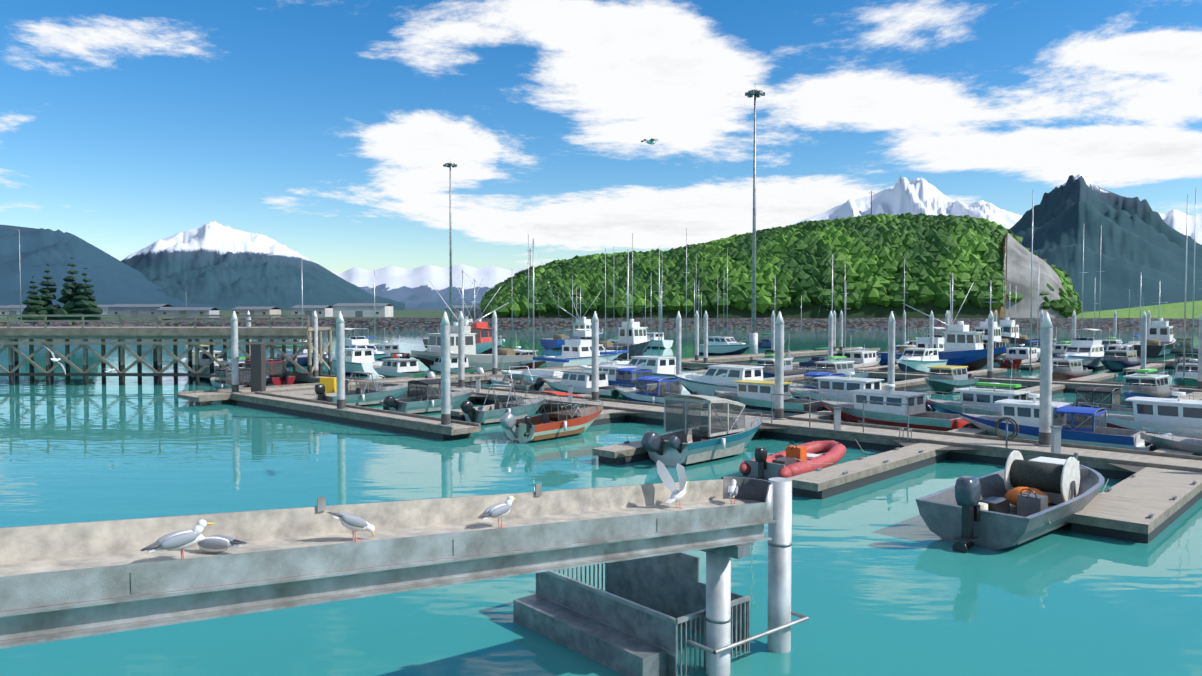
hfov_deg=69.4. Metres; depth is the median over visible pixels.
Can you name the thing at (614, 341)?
aluminium cabin boat
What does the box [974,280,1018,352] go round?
black fishing boat
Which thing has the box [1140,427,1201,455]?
black open top boat
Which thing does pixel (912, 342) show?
aluminium cabin boat
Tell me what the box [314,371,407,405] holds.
alu jet boat
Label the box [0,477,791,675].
concrete pier
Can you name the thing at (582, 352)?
flybridge cruiser
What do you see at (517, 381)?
open aluminium boat
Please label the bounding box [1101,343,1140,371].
navy boat cabin
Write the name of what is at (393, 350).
boat
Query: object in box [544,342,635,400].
white cabin boat
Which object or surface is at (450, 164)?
light pole
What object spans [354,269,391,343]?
white sail boat
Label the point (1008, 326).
black fishing boat
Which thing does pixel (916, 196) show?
mountain snow
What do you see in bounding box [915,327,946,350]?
flybridge cruiser
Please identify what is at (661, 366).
cruiser express boat
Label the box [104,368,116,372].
flying gull
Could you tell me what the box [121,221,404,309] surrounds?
snowy mountain
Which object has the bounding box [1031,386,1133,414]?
black open top boat
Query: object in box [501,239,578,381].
white sail boat
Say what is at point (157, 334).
timber pier
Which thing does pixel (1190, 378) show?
white cabin boat
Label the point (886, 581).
water
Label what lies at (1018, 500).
work skiff
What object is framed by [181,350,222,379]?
cruiser express boat
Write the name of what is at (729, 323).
breakwater rock
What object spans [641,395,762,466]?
teal enclosed boat
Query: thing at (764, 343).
blue sail boat
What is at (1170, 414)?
grey cabin boat
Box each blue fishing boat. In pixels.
[540,286,602,349]
[878,272,1005,370]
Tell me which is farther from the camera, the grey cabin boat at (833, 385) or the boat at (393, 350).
the boat at (393, 350)
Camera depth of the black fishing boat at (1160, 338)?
112.30 m
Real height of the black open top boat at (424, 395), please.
2.190 m
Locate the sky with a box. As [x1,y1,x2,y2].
[0,0,1201,272]
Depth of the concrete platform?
15.60 m
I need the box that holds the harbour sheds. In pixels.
[0,303,484,317]
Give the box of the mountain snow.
[795,175,1021,228]
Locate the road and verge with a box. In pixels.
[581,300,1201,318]
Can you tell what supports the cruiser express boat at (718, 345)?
on the water
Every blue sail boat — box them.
[265,258,326,366]
[758,277,786,347]
[799,254,846,366]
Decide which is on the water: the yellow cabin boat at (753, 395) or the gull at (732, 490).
the yellow cabin boat at (753, 395)
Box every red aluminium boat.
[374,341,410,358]
[820,358,979,430]
[1052,353,1092,379]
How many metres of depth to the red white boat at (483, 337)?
101.45 m
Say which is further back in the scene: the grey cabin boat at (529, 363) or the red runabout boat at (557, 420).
the grey cabin boat at (529, 363)
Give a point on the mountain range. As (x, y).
(413, 289)
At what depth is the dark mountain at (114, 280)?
3888.05 m
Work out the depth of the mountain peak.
2376.35 m
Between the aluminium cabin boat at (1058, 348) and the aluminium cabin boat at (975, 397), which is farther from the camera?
the aluminium cabin boat at (1058, 348)
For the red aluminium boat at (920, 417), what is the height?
4.218 m
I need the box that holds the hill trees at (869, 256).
[479,212,1081,317]
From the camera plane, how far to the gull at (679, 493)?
13.76 m
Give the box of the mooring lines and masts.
[512,187,1196,523]
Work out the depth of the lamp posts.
151.93 m
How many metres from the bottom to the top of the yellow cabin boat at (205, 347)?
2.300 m
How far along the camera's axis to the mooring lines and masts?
102.19 m
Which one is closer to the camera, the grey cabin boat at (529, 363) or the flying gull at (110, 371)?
the flying gull at (110, 371)
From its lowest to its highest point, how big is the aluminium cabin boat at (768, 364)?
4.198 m
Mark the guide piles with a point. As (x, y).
(777, 339)
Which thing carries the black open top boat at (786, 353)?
on the water
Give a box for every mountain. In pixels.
[0,225,232,309]
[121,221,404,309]
[1159,209,1201,244]
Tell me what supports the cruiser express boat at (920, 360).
on the water
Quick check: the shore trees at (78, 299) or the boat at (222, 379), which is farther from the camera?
the shore trees at (78, 299)
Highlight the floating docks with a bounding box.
[177,345,1201,543]
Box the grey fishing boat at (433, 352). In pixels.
[411,270,536,371]
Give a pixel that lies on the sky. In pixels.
(325, 130)
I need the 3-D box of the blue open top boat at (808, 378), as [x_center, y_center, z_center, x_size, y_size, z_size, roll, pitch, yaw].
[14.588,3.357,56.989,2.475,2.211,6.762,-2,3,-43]
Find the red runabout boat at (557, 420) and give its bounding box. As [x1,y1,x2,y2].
[500,391,602,442]
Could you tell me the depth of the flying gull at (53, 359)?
33.98 m
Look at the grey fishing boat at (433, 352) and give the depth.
79.78 m
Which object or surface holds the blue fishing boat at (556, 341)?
on the water
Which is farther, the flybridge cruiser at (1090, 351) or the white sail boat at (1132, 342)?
the white sail boat at (1132, 342)
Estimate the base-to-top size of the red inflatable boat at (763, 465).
1.408 m
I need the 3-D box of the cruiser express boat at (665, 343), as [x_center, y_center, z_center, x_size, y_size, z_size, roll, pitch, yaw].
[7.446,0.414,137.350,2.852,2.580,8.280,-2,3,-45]
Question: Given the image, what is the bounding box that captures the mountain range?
[329,264,527,309]
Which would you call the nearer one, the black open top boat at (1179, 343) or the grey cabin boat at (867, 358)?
the grey cabin boat at (867, 358)
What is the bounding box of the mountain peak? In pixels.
[1009,174,1201,310]
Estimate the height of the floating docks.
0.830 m
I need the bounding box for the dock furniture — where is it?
[250,344,1195,517]
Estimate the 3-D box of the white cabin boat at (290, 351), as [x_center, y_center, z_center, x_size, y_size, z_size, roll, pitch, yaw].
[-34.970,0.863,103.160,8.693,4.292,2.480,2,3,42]
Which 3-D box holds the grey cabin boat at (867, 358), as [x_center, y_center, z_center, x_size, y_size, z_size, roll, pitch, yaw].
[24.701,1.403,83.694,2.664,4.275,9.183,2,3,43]
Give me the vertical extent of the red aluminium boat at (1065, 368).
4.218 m
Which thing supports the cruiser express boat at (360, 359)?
on the water
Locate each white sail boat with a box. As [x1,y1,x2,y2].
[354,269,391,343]
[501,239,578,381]
[584,249,651,369]
[1026,264,1043,355]
[1124,278,1143,344]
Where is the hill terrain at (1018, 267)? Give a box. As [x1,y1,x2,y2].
[488,233,1071,317]
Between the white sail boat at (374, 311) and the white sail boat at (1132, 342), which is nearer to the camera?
the white sail boat at (374, 311)
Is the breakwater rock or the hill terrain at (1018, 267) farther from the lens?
the hill terrain at (1018, 267)
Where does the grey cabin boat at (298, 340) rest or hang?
on the water
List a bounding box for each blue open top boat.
[615,376,699,403]
[785,372,845,398]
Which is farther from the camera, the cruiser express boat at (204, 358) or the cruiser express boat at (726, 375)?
the cruiser express boat at (204, 358)
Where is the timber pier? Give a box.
[0,315,331,384]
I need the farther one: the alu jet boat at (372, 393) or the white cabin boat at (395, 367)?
the white cabin boat at (395, 367)
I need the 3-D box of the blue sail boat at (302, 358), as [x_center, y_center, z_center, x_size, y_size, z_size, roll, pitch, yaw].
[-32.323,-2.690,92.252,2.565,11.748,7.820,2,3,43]
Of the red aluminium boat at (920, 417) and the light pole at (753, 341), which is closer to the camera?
the red aluminium boat at (920, 417)
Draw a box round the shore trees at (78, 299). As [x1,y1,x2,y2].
[18,257,102,324]
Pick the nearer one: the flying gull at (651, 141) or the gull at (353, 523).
the gull at (353, 523)
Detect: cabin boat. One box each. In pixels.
[184,345,208,356]
[214,356,269,382]
[286,339,323,350]
[287,341,327,354]
[373,335,435,377]
[430,351,483,374]
[513,345,545,368]
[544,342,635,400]
[607,337,646,354]
[714,379,831,415]
[749,334,807,377]
[789,345,936,411]
[809,350,868,377]
[842,330,880,368]
[907,325,917,344]
[924,365,979,393]
[926,355,1030,415]
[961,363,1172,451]
[997,344,1038,368]
[1052,327,1070,356]
[1078,392,1201,442]
[1102,336,1121,350]
[1106,331,1132,349]
[1121,349,1178,404]
[1171,359,1197,386]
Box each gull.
[42,345,65,373]
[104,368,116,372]
[140,519,213,558]
[197,535,246,551]
[327,512,374,541]
[477,496,516,527]
[641,138,658,144]
[657,460,688,507]
[727,479,737,503]
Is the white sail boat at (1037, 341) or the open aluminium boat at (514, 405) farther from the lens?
the white sail boat at (1037, 341)
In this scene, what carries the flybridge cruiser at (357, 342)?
on the water
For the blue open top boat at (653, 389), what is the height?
2.211 m
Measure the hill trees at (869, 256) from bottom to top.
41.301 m
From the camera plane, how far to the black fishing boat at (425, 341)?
134.90 m
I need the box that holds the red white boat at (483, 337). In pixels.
[450,279,501,353]
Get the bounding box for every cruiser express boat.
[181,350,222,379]
[326,348,382,375]
[606,356,696,390]
[647,332,672,347]
[674,364,763,396]
[699,336,748,354]
[895,348,947,372]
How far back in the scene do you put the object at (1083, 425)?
36.91 m
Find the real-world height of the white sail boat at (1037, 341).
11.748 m
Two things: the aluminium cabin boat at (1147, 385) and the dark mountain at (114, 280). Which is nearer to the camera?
the aluminium cabin boat at (1147, 385)
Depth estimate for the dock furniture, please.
39.87 m
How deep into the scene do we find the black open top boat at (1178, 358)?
82.06 m
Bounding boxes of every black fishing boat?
[423,287,478,347]
[599,279,651,359]
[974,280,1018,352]
[997,289,1031,346]
[1132,282,1175,357]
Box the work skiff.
[916,450,1104,552]
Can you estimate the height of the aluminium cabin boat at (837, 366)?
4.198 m
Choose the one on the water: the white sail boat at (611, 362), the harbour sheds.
the white sail boat at (611, 362)
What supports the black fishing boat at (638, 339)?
on the water
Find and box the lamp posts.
[15,191,1129,326]
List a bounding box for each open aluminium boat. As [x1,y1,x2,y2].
[460,384,545,424]
[490,366,544,390]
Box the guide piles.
[229,310,1201,446]
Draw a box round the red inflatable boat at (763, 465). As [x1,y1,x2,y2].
[739,440,845,479]
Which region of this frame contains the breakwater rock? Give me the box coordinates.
[162,318,1198,329]
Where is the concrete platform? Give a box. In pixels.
[513,552,808,675]
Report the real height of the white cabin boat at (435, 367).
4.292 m
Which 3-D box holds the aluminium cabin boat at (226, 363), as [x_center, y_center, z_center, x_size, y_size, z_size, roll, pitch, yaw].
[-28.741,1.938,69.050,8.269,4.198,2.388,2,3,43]
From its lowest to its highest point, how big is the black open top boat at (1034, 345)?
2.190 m
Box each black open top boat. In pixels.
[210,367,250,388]
[383,378,473,413]
[761,349,793,360]
[1031,338,1053,347]
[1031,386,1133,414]
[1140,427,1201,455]
[1173,353,1197,368]
[1174,338,1194,348]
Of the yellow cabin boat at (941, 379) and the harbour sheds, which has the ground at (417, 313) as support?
the harbour sheds
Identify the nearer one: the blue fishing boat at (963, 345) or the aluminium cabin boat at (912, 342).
the blue fishing boat at (963, 345)
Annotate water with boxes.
[0,319,1201,675]
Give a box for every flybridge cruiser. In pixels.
[323,328,389,363]
[544,329,622,366]
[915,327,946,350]
[1058,329,1103,368]
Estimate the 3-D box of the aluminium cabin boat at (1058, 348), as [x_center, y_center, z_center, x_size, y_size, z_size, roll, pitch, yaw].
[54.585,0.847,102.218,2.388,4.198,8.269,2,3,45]
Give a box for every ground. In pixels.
[0,310,1093,318]
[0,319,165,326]
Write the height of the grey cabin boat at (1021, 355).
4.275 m
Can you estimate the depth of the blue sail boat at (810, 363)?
85.36 m
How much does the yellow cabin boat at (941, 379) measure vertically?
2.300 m

